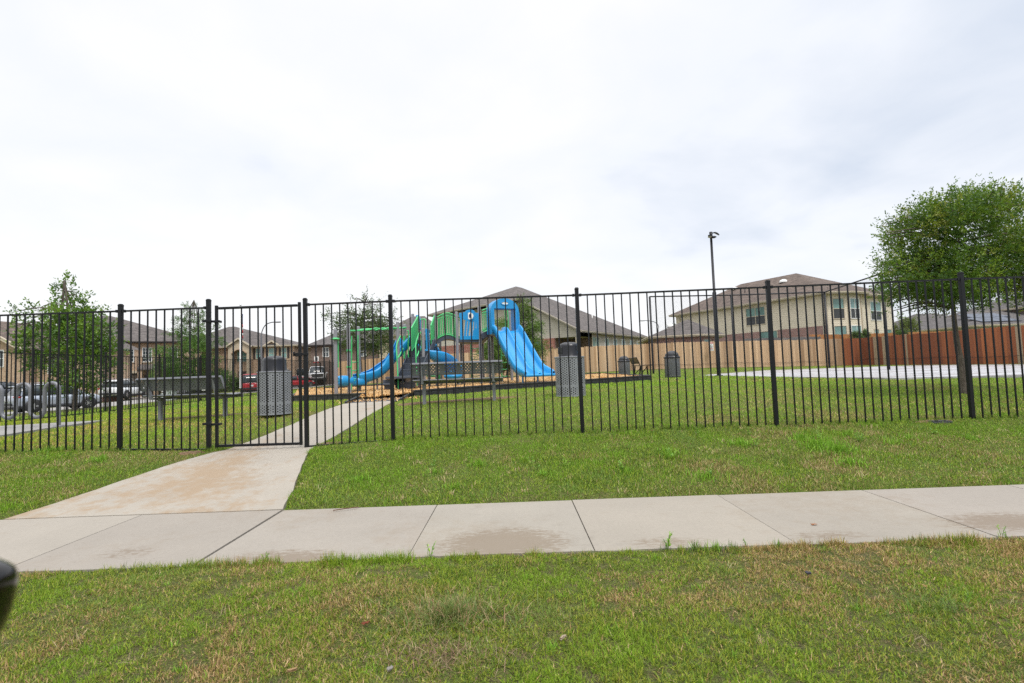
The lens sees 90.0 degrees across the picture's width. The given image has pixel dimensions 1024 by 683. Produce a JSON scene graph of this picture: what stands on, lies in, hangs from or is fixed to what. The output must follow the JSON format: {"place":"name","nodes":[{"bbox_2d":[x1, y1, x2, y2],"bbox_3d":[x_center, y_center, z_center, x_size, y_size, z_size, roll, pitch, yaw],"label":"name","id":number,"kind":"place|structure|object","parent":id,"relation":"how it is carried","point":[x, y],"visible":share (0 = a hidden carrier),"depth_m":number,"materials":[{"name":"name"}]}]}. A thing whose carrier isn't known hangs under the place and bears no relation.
{"place":"outdoors","nodes":[
{"label":"outdoors","id":0,"kind":"place"},
{"bbox_2d":[123,397,154,400],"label":"driveway","id":1,"kind":"structure","parent":0,"point":[136,398],"depth_m":46.94,"materials":[{"name":"concrete"}]},
{"bbox_2d":[98,378,145,398],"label":"parked suv","id":2,"kind":"object","parent":1,"relation":"on","point":[114,387],"visible":0.47,"depth_m":44.03,"materials":[{"name":"white paint"}]},
{"bbox_2d":[4,384,333,414],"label":"road","id":3,"kind":"structure","parent":0,"point":[115,404],"depth_m":37.76,"materials":[{"name":"grey asphalt"}]},
{"bbox_2d":[4,382,102,412],"bbox_3d":[-28.843,3.458,32.287,2.240,1.810,4.660,-4,-4,27],"label":"parked suv","id":4,"kind":"object","parent":3,"relation":"on","point":[37,398],"visible":0.35,"depth_m":31.09,"materials":[{"name":"silver metal"}]},
{"bbox_2d":[166,390,175,399],"bbox_3d":[-25.230,4.025,37.884,0.560,0.825,0.560,-2,-3,0],"label":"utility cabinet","id":5,"kind":"object","parent":3,"relation":"on","point":[167,392],"visible":0.19,"depth_m":37.65,"materials":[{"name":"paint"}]},
{"bbox_2d":[161,387,212,398],"bbox_3d":[-25.373,3.839,39.880,4.690,1.481,2.200,-4,-4,30],"label":"parked car","id":6,"kind":"object","parent":3,"relation":"on","point":[178,391],"visible":0.05,"depth_m":38.71,"materials":[{"name":"black paint"}]},
{"bbox_2d":[239,304,241,387],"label":"flagpole","id":7,"kind":"object","parent":3,"relation":"on","point":[240,345],"visible":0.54,"depth_m":50.01,"materials":[{"name":"white metal"}]},
{"bbox_2d":[243,374,257,391],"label":"parked van","id":8,"kind":"object","parent":3,"relation":"on","point":[254,382],"visible":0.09,"depth_m":51.85,"materials":[{"name":"red paint"}]},
{"bbox_2d":[313,356,320,372],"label":"basketball hoop","id":9,"kind":"object","parent":3,"relation":"on","point":[318,362],"visible":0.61,"depth_m":59.42,"materials":[{"name":"white paint"}]},
{"bbox_2d":[4,401,389,519],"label":"path","id":10,"kind":"structure","parent":0,"point":[251,478],"depth_m":5.23,"materials":[{"name":"concrete"}]},
{"bbox_2d":[345,393,410,403],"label":"access ramp","id":11,"kind":"structure","parent":10,"relation":"on","point":[355,398],"depth_m":12.05,"materials":[{"name":"grey concrete"}]},
{"bbox_2d":[0,364,1023,682],"bbox_3d":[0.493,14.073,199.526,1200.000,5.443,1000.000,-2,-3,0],"label":"ground","id":12,"kind":"structure","parent":0,"point":[418,576],"depth_m":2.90,"materials":[{"name":"green plant"}]},
{"bbox_2d":[0,382,16,395],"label":"parked car","id":13,"kind":"object","parent":12,"relation":"on","point":[3,384],"visible":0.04,"depth_m":36.62,"materials":[{"name":"paint"}]},
{"bbox_2d":[0,559,18,634],"bbox_3d":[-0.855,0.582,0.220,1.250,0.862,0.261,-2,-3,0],"label":"car","id":14,"kind":"object","parent":12,"relation":"on","point":[9,576],"visible":1,"depth_m":0.35,"materials":[{"name":"black metal"}]},
{"bbox_2d":[0,420,103,436],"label":"bike pad","id":15,"kind":"object","parent":12,"relation":"on","point":[27,427],"visible":0.6,"depth_m":9.67,"materials":[{"name":"concrete"}]},
{"bbox_2d":[0,381,63,425],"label":"bike rack","id":16,"kind":"object","parent":15,"relation":"on","point":[44,397],"visible":0.79,"depth_m":9.70,"materials":[{"name":"metal"}]},
{"bbox_2d":[0,269,129,410],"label":"street tree","id":17,"kind":"object","parent":12,"relation":"on","point":[55,303],"visible":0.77,"depth_m":19.82,"materials":[{"name":"green plant"}]},
{"bbox_2d":[0,321,140,398],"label":"brick house","id":18,"kind":"structure","parent":12,"relation":"on","point":[3,336],"depth_m":44.66,"materials":[{"name":"brown brick"}]},
{"bbox_2d":[0,350,3,366],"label":"window","id":19,"kind":"structure","parent":18,"relation":"in","point":[0,350],"depth_m":44.08,"materials":[{"name":"white glass"}]},
{"bbox_2d":[0,299,211,452],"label":"iron fence","id":20,"kind":"object","parent":12,"relation":"on","point":[120,311],"visible":0.88,"depth_m":6.73,"materials":[{"name":"black metal"}]},
{"bbox_2d":[102,397,116,401],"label":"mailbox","id":21,"kind":"object","parent":12,"relation":"on","point":[115,398],"visible":0.02,"depth_m":43.72,"materials":[{"name":"grey brick"}]},
{"bbox_2d":[86,316,202,396],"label":"brick house","id":22,"kind":"structure","parent":12,"relation":"on","point":[143,340],"depth_m":54.63,"materials":[{"name":"brown brick"}]},
{"bbox_2d":[125,349,133,362],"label":"window","id":23,"kind":"structure","parent":22,"relation":"in","point":[125,349],"depth_m":53.68,"materials":[{"name":"white glass"}]},
{"bbox_2d":[142,348,151,362],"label":"window","id":24,"kind":"structure","parent":22,"relation":"in","point":[144,350],"depth_m":54.24,"materials":[{"name":"white glass"}]},
{"bbox_2d":[0,349,333,421],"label":"iron fence","id":25,"kind":"object","parent":12,"relation":"on","point":[105,391],"visible":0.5,"depth_m":17.10,"materials":[{"name":"black metal"}]},
{"bbox_2d":[135,375,243,420],"bbox_3d":[-6.244,1.110,9.950,1.782,0.854,0.668,-2,-3,8],"label":"park bench","id":26,"kind":"object","parent":12,"relation":"on","point":[168,383],"visible":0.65,"depth_m":9.79,"materials":[{"name":"metal"}]},
{"bbox_2d":[146,300,236,398],"bbox_3d":[-21.110,0.526,33.788,5.586,6.670,5.457,-2,-3,0],"label":"tree","id":27,"kind":"object","parent":12,"relation":"on","point":[185,350],"visible":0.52,"depth_m":33.32,"materials":[{"name":"green plant"}]},
{"bbox_2d":[179,450,203,454],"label":"dirt","id":28,"kind":"structure","parent":12,"relation":"on","point":[187,452],"depth_m":6.47,"materials":[{"name":"soil"}]},
{"bbox_2d":[165,412,256,418],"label":"dirt","id":29,"kind":"structure","parent":12,"relation":"on","point":[212,415],"depth_m":10.30,"materials":[{"name":"soil"}]},
{"bbox_2d":[213,368,236,391],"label":"bush","id":30,"kind":"object","parent":12,"relation":"on","point":[229,380],"visible":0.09,"depth_m":57.62,"materials":[{"name":"green plant"}]},
{"bbox_2d":[230,376,238,390],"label":"shrub","id":31,"kind":"object","parent":12,"relation":"on","point":[236,384],"visible":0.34,"depth_m":59.67,"materials":[{"name":"green plant"}]},
{"bbox_2d":[195,327,310,389],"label":"brick house","id":32,"kind":"structure","parent":12,"relation":"on","point":[270,347],"depth_m":64.01,"materials":[{"name":"beige brick"}]},
{"bbox_2d":[237,351,246,361],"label":"window","id":33,"kind":"structure","parent":32,"relation":"in","point":[238,352],"depth_m":63.74,"materials":[{"name":"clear glass"}]},
{"bbox_2d":[253,348,263,358],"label":"window","id":34,"kind":"structure","parent":32,"relation":"in","point":[255,356],"depth_m":63.88,"materials":[{"name":"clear glass"}]},
{"bbox_2d":[267,348,276,355],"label":"window","id":35,"kind":"structure","parent":32,"relation":"in","point":[270,351],"depth_m":64.02,"materials":[{"name":"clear glass"}]},
{"bbox_2d":[279,347,289,357],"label":"window","id":36,"kind":"structure","parent":32,"relation":"in","point":[286,349],"depth_m":64.11,"materials":[{"name":"grey glass"}]},
{"bbox_2d":[260,321,280,370],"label":"street lamp","id":37,"kind":"object","parent":12,"relation":"on","point":[261,341],"visible":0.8,"depth_m":58.06,"materials":[{"name":"metal"}]},
{"bbox_2d":[256,356,291,415],"bbox_3d":[-4.439,0.810,9.578,0.620,1.090,0.620,-1,-3,-11],"label":"trash can","id":38,"kind":"object","parent":12,"relation":"on","point":[279,387],"visible":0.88,"depth_m":9.36,"materials":[{"name":"metal"}]},
{"bbox_2d":[287,667,296,671],"bbox_3d":[-0.851,1.274,1.986,0.010,0.016,0.037,-5,-4,43],"label":"wood chip","id":39,"kind":"object","parent":12,"relation":"on","point":[292,669],"visible":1,"depth_m":1.98,"materials":[{"name":"beige wood"}]},
{"bbox_2d":[295,376,314,386],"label":"parked car","id":40,"kind":"object","parent":12,"relation":"on","point":[297,380],"visible":0.17,"depth_m":57.41,"materials":[{"name":"red paint"}]},
{"bbox_2d":[309,366,327,380],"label":"parked pickup","id":41,"kind":"object","parent":12,"relation":"on","point":[310,371],"visible":0.34,"depth_m":60.03,"materials":[{"name":"white paint"}]},
{"bbox_2d":[308,321,383,384],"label":"brick house","id":42,"kind":"structure","parent":12,"relation":"on","point":[328,357],"depth_m":62.33,"materials":[{"name":"brown brick"}]},
{"bbox_2d":[325,347,328,356],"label":"window","id":43,"kind":"structure","parent":42,"relation":"in","point":[326,348],"depth_m":62.37,"materials":[{"name":"white glass"}]},
{"bbox_2d":[320,284,406,371],"bbox_3d":[-8.708,-0.383,30.245,4.877,6.169,4.035,-3,-3,12],"label":"oak tree","id":44,"kind":"object","parent":12,"relation":"on","point":[376,322],"visible":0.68,"depth_m":29.71,"materials":[{"name":"green plant"}]},
{"bbox_2d":[378,316,431,374],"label":"house","id":45,"kind":"structure","parent":12,"relation":"on","point":[407,321],"depth_m":59.38,"materials":[{"name":"beige stone"}]},
{"bbox_2d":[312,576,570,658],"bbox_3d":[-0.320,1.232,2.391,1.196,0.140,0.702,-2,-3,0],"label":"grass clump","id":46,"kind":"object","parent":12,"relation":"on","point":[450,608],"visible":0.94,"depth_m":2.37,"materials":[{"name":"green plant"}]},
{"bbox_2d":[326,629,560,682],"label":"dead grass","id":47,"kind":"structure","parent":12,"relation":"on","point":[444,652],"depth_m":2.08,"materials":[{"name":"plant"}]},
{"bbox_2d":[410,360,502,404],"bbox_3d":[-1.065,0.830,10.226,1.782,0.854,0.668,-2,-3,0],"label":"park bench","id":48,"kind":"object","parent":12,"relation":"on","point":[442,370],"visible":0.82,"depth_m":10.01,"materials":[{"name":"metal"}]},
{"bbox_2d":[396,396,520,405],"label":"dirt","id":49,"kind":"structure","parent":12,"relation":"on","point":[418,403],"depth_m":10.61,"materials":[{"name":"soil"}]},
{"bbox_2d":[293,373,649,401],"bbox_3d":[-1.766,1.655,19.219,14.782,0.459,12.622,-2,-3,-8],"label":"play border","id":50,"kind":"object","parent":12,"relation":"on","point":[442,391],"visible":0.25,"depth_m":14.21,"materials":[{"name":"black plastic"}]},
{"bbox_2d":[295,373,638,402],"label":"mulch","id":51,"kind":"object","parent":50,"relation":"in","point":[387,391],"visible":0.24,"depth_m":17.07,"materials":[{"name":"brown wood"}]},
{"bbox_2d":[330,298,554,393],"bbox_3d":[-2.604,0.110,17.678,6.851,3.307,4.892,-1,-3,-18],"label":"playset","id":52,"kind":"object","parent":51,"relation":"on","point":[467,340],"visible":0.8,"depth_m":17.30,"materials":[{"name":"plastic"}]},
{"bbox_2d":[1,364,991,420],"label":"grass","id":53,"kind":"structure","parent":12,"relation":"on","point":[715,380],"depth_m":16.44,"materials":[{"name":"green plant"}]},
{"bbox_2d":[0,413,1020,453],"bbox_3d":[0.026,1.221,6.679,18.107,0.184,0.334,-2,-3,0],"label":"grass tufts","id":54,"kind":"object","parent":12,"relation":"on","point":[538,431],"visible":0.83,"depth_m":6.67,"materials":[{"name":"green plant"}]},
{"bbox_2d":[0,411,1023,518],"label":"grass","id":55,"kind":"structure","parent":12,"relation":"on","point":[901,424],"depth_m":5.42,"materials":[{"name":"green plant"}]},
{"bbox_2d":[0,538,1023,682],"bbox_3d":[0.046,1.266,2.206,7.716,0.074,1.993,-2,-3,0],"label":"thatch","id":56,"kind":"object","parent":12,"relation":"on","point":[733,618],"visible":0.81,"depth_m":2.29,"materials":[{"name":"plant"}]},
{"bbox_2d":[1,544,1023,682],"bbox_3d":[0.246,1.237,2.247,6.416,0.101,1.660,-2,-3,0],"label":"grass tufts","id":57,"kind":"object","parent":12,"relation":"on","point":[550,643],"visible":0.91,"depth_m":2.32,"materials":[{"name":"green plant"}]},
{"bbox_2d":[473,294,555,375],"bbox_3d":[-0.096,-0.266,29.475,4.648,5.115,4.467,0,-4,-28],"label":"cypress tree","id":58,"kind":"object","parent":12,"relation":"on","point":[536,330],"visible":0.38,"depth_m":29.02,"materials":[{"name":"green plant"}]},
{"bbox_2d":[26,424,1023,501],"bbox_3d":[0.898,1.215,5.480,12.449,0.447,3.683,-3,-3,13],"label":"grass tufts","id":59,"kind":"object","parent":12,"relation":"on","point":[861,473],"visible":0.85,"depth_m":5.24,"materials":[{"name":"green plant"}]},
{"bbox_2d":[428,287,647,365],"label":"house","id":60,"kind":"structure","parent":12,"relation":"on","point":[515,291],"depth_m":47.98,"materials":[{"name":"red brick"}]},
{"bbox_2d":[592,336,599,346],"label":"window","id":61,"kind":"structure","parent":60,"relation":"in","point":[594,339],"depth_m":44.65,"materials":[{"name":"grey glass"}]},
{"bbox_2d":[554,342,585,396],"bbox_3d":[1.169,0.555,10.333,0.620,1.090,0.620,-1,-3,-19],"label":"trash can","id":62,"kind":"object","parent":12,"relation":"on","point":[574,385],"visible":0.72,"depth_m":10.10,"materials":[{"name":"metal"}]},
{"bbox_2d":[338,339,842,383],"bbox_3d":[4.621,1.451,36.364,35.718,2.270,0.297,-2,-3,6],"label":"wooden fence","id":63,"kind":"object","parent":12,"relation":"on","point":[645,354],"visible":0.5,"depth_m":35.53,"materials":[{"name":"brown wood"}]},
{"bbox_2d":[222,530,1010,565],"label":"grass tufts","id":64,"kind":"object","parent":12,"relation":"on","point":[730,545],"visible":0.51,"depth_m":3.12,"materials":[{"name":"green plant"}]},
{"bbox_2d":[617,356,630,373],"bbox_3d":[5.353,1.186,24.462,0.600,0.986,0.600,-2,-3,-6],"label":"trash can","id":65,"kind":"object","parent":12,"relation":"on","point":[620,361],"visible":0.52,"depth_m":24.25,"materials":[{"name":"metal"}]},
{"bbox_2d":[261,426,1005,557],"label":"weeds","id":66,"kind":"object","parent":12,"relation":"on","point":[670,534],"visible":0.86,"depth_m":5.38,"materials":[{"name":"green plant"}]},
{"bbox_2d":[629,357,648,374],"bbox_3d":[5.448,1.068,21.767,0.646,0.808,1.800,-2,-3,3],"label":"park bench","id":67,"kind":"object","parent":12,"relation":"on","point":[636,361],"visible":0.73,"depth_m":21.16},
{"bbox_2d":[302,272,1023,447],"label":"iron fence","id":68,"kind":"object","parent":12,"relation":"on","point":[960,279],"visible":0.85,"depth_m":6.73,"materials":[{"name":"black metal"}]},
{"bbox_2d":[202,302,308,447],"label":"gate","id":69,"kind":"structure","parent":68,"relation":"attached to","point":[216,321],"depth_m":6.72,"materials":[{"name":"black metal"}]},
{"bbox_2d":[637,319,724,352],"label":"brick house","id":70,"kind":"structure","parent":12,"relation":"on","point":[678,331],"depth_m":37.56,"materials":[{"name":"brown"}]},
{"bbox_2d":[708,232,721,375],"bbox_3d":[8.194,-1.532,20.491,0.479,5.812,0.340,-2,-3,0],"label":"light pole","id":71,"kind":"object","parent":12,"relation":"on","point":[710,236],"visible":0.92,"depth_m":20.46,"materials":[{"name":"black metal"}]},
{"bbox_2d":[744,336,820,340],"bbox_3d":[18.793,0.733,35.624,5.139,2.095,0.111,-2,-3,7],"label":"wooden fence","id":72,"kind":"object","parent":12,"relation":"on","point":[794,338],"visible":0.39,"depth_m":35.58,"materials":[{"name":"brown wood"}]},
{"bbox_2d":[668,273,902,341],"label":"house","id":73,"kind":"structure","parent":12,"relation":"on","point":[795,279],"depth_m":43.63,"materials":[{"name":"beige brick"}]},
{"bbox_2d":[745,306,765,325],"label":"window","id":74,"kind":"structure","parent":73,"relation":"in","point":[755,309],"depth_m":45.53,"materials":[{"name":"teal glass"}]},
{"bbox_2d":[832,298,844,318],"bbox_3d":[25.476,-2.571,39.947,0.950,1.650,0.050,-2,-3,-1],"label":"window","id":75,"kind":"structure","parent":73,"relation":"in","point":[835,306],"depth_m":39.94,"materials":[{"name":"teal glass"}]},
{"bbox_2d":[834,325,847,334],"bbox_3d":[25.579,-0.476,39.831,1.050,1.550,0.051,-2,-3,-1],"label":"window","id":76,"kind":"structure","parent":73,"relation":"in","point":[838,328],"depth_m":39.86,"materials":[{"name":"teal glass"}]},
{"bbox_2d":[849,298,860,318],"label":"window","id":77,"kind":"structure","parent":73,"relation":"in","point":[853,310],"depth_m":40.29,"materials":[{"name":"glass"}]},
{"bbox_2d":[851,325,861,332],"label":"window","id":78,"kind":"structure","parent":73,"relation":"in","point":[853,328],"depth_m":40.22,"materials":[{"name":"teal glass"}]},
{"bbox_2d":[869,301,881,320],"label":"window","id":79,"kind":"structure","parent":73,"relation":"in","point":[878,309],"depth_m":42.99,"materials":[{"name":"glass"}]},
{"bbox_2d":[649,253,1023,373],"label":"sports net","id":80,"kind":"object","parent":12,"relation":"on","point":[826,329],"visible":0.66,"depth_m":27.42,"materials":[{"name":"grey"}]},
{"bbox_2d":[849,330,863,338],"bbox_3d":[23.795,0.466,35.204,1.057,2.547,0.759,0,-4,-34],"label":"vine","id":81,"kind":"object","parent":12,"relation":"on","point":[856,335],"visible":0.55,"depth_m":35.21,"materials":[{"name":"green plant"}]},
{"bbox_2d":[861,328,870,337],"bbox_3d":[24.525,0.373,35.388,0.874,2.713,0.920,-2,-3,0],"label":"vine","id":82,"kind":"object","parent":12,"relation":"on","point":[864,331],"visible":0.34,"depth_m":35.42,"materials":[{"name":"green plant"}]},
{"bbox_2d":[709,364,1023,379],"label":"court","id":83,"kind":"object","parent":12,"relation":"on","point":[901,372],"visible":0.5,"depth_m":18.97,"materials":[{"name":"concrete"}]},
{"bbox_2d":[809,331,943,356],"bbox_3d":[28.305,0.402,36.165,15.438,2.260,0.944,-2,-3,-2],"label":"wooden fence","id":84,"kind":"object","parent":12,"relation":"on","point":[845,335],"visible":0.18,"depth_m":36.38,"materials":[{"name":"brown wood"}]},
{"bbox_2d":[895,328,908,334],"bbox_3d":[25.166,0.324,32.999,0.924,2.548,0.899,-2,-3,0],"label":"vine","id":85,"kind":"object","parent":12,"relation":"on","point":[900,332],"visible":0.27,"depth_m":32.92,"materials":[{"name":"green plant"}]},
{"bbox_2d":[892,316,923,332],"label":"distant tree","id":86,"kind":"object","parent":12,"relation":"on","point":[905,326],"visible":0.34,"depth_m":43.81,"materials":[{"name":"green plant"}]},
{"bbox_2d":[894,313,968,329],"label":"house","id":87,"kind":"structure","parent":12,"relation":"on","point":[930,315],"depth_m":58.43,"materials":[{"name":"grey brick"}]},
{"bbox_2d":[843,325,1023,364],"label":"wooden fence","id":88,"kind":"object","parent":12,"relation":"on","point":[898,339],"visible":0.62,"depth_m":29.08,"materials":[{"name":"brown wood"}]},
{"bbox_2d":[843,578,1023,630],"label":"grass clump","id":89,"kind":"object","parent":12,"relation":"on","point":[936,605],"visible":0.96,"depth_m":2.31,"materials":[{"name":"green plant"}]},
{"bbox_2d":[927,420,952,423],"bbox_3d":[5.470,1.042,6.562,0.260,0.058,0.150,-2,-3,-2],"label":"valve box","id":90,"kind":"object","parent":12,"relation":"on","point":[941,421],"visible":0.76,"depth_m":6.50,"materials":[{"name":"grey concrete"}]},
{"bbox_2d":[858,172,1023,393],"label":"shade tree","id":91,"kind":"object","parent":12,"relation":"on","point":[958,214],"visible":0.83,"depth_m":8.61,"materials":[{"name":"green plant"}]},
{"bbox_2d":[916,311,1023,331],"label":"house","id":92,"kind":"structure","parent":12,"relation":"on","point":[970,319],"depth_m":49.45,"materials":[{"name":"beige"}]},
{"bbox_2d":[949,296,1023,324],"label":"house","id":93,"kind":"structure","parent":12,"relation":"on","point":[1002,307],"depth_m":53.19,"materials":[{"name":"grey brick"}]},
{"bbox_2d":[0,484,1023,573],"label":"sidewalk","id":94,"kind":"structure","parent":0,"point":[74,544],"depth_m":3.69,"materials":[{"name":"concrete"}]},
{"bbox_2d":[0,377,1023,449],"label":"grass","id":95,"kind":"structure","parent":0,"point":[547,392],"depth_m":8.68,"materials":[{"name":"green plant"}]},
{"bbox_2d":[0,0,1023,343],"label":"sky","id":96,"kind":"structure","parent":0,"point":[160,154],"materials":[{"name":"white"}]},
{"bbox_2d":[761,330,777,337],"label":"window","id":97,"kind":"structure","parent":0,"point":[775,332],"depth_m":44.53,"materials":[{"name":"teal glass"}]},
{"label":"can pad","id":98,"kind":"structure","parent":0,"visible":0},
{"bbox_2d":[664,351,680,376],"bbox_3d":[6.002,0.838,19.171,0.600,0.986,0.600,-1,-3,-17],"label":"trash can","id":99,"kind":"object","parent":98,"relation":"on","point":[671,364],"visible":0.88,"depth_m":18.94,"materials":[{"name":"metal"}]}
]}

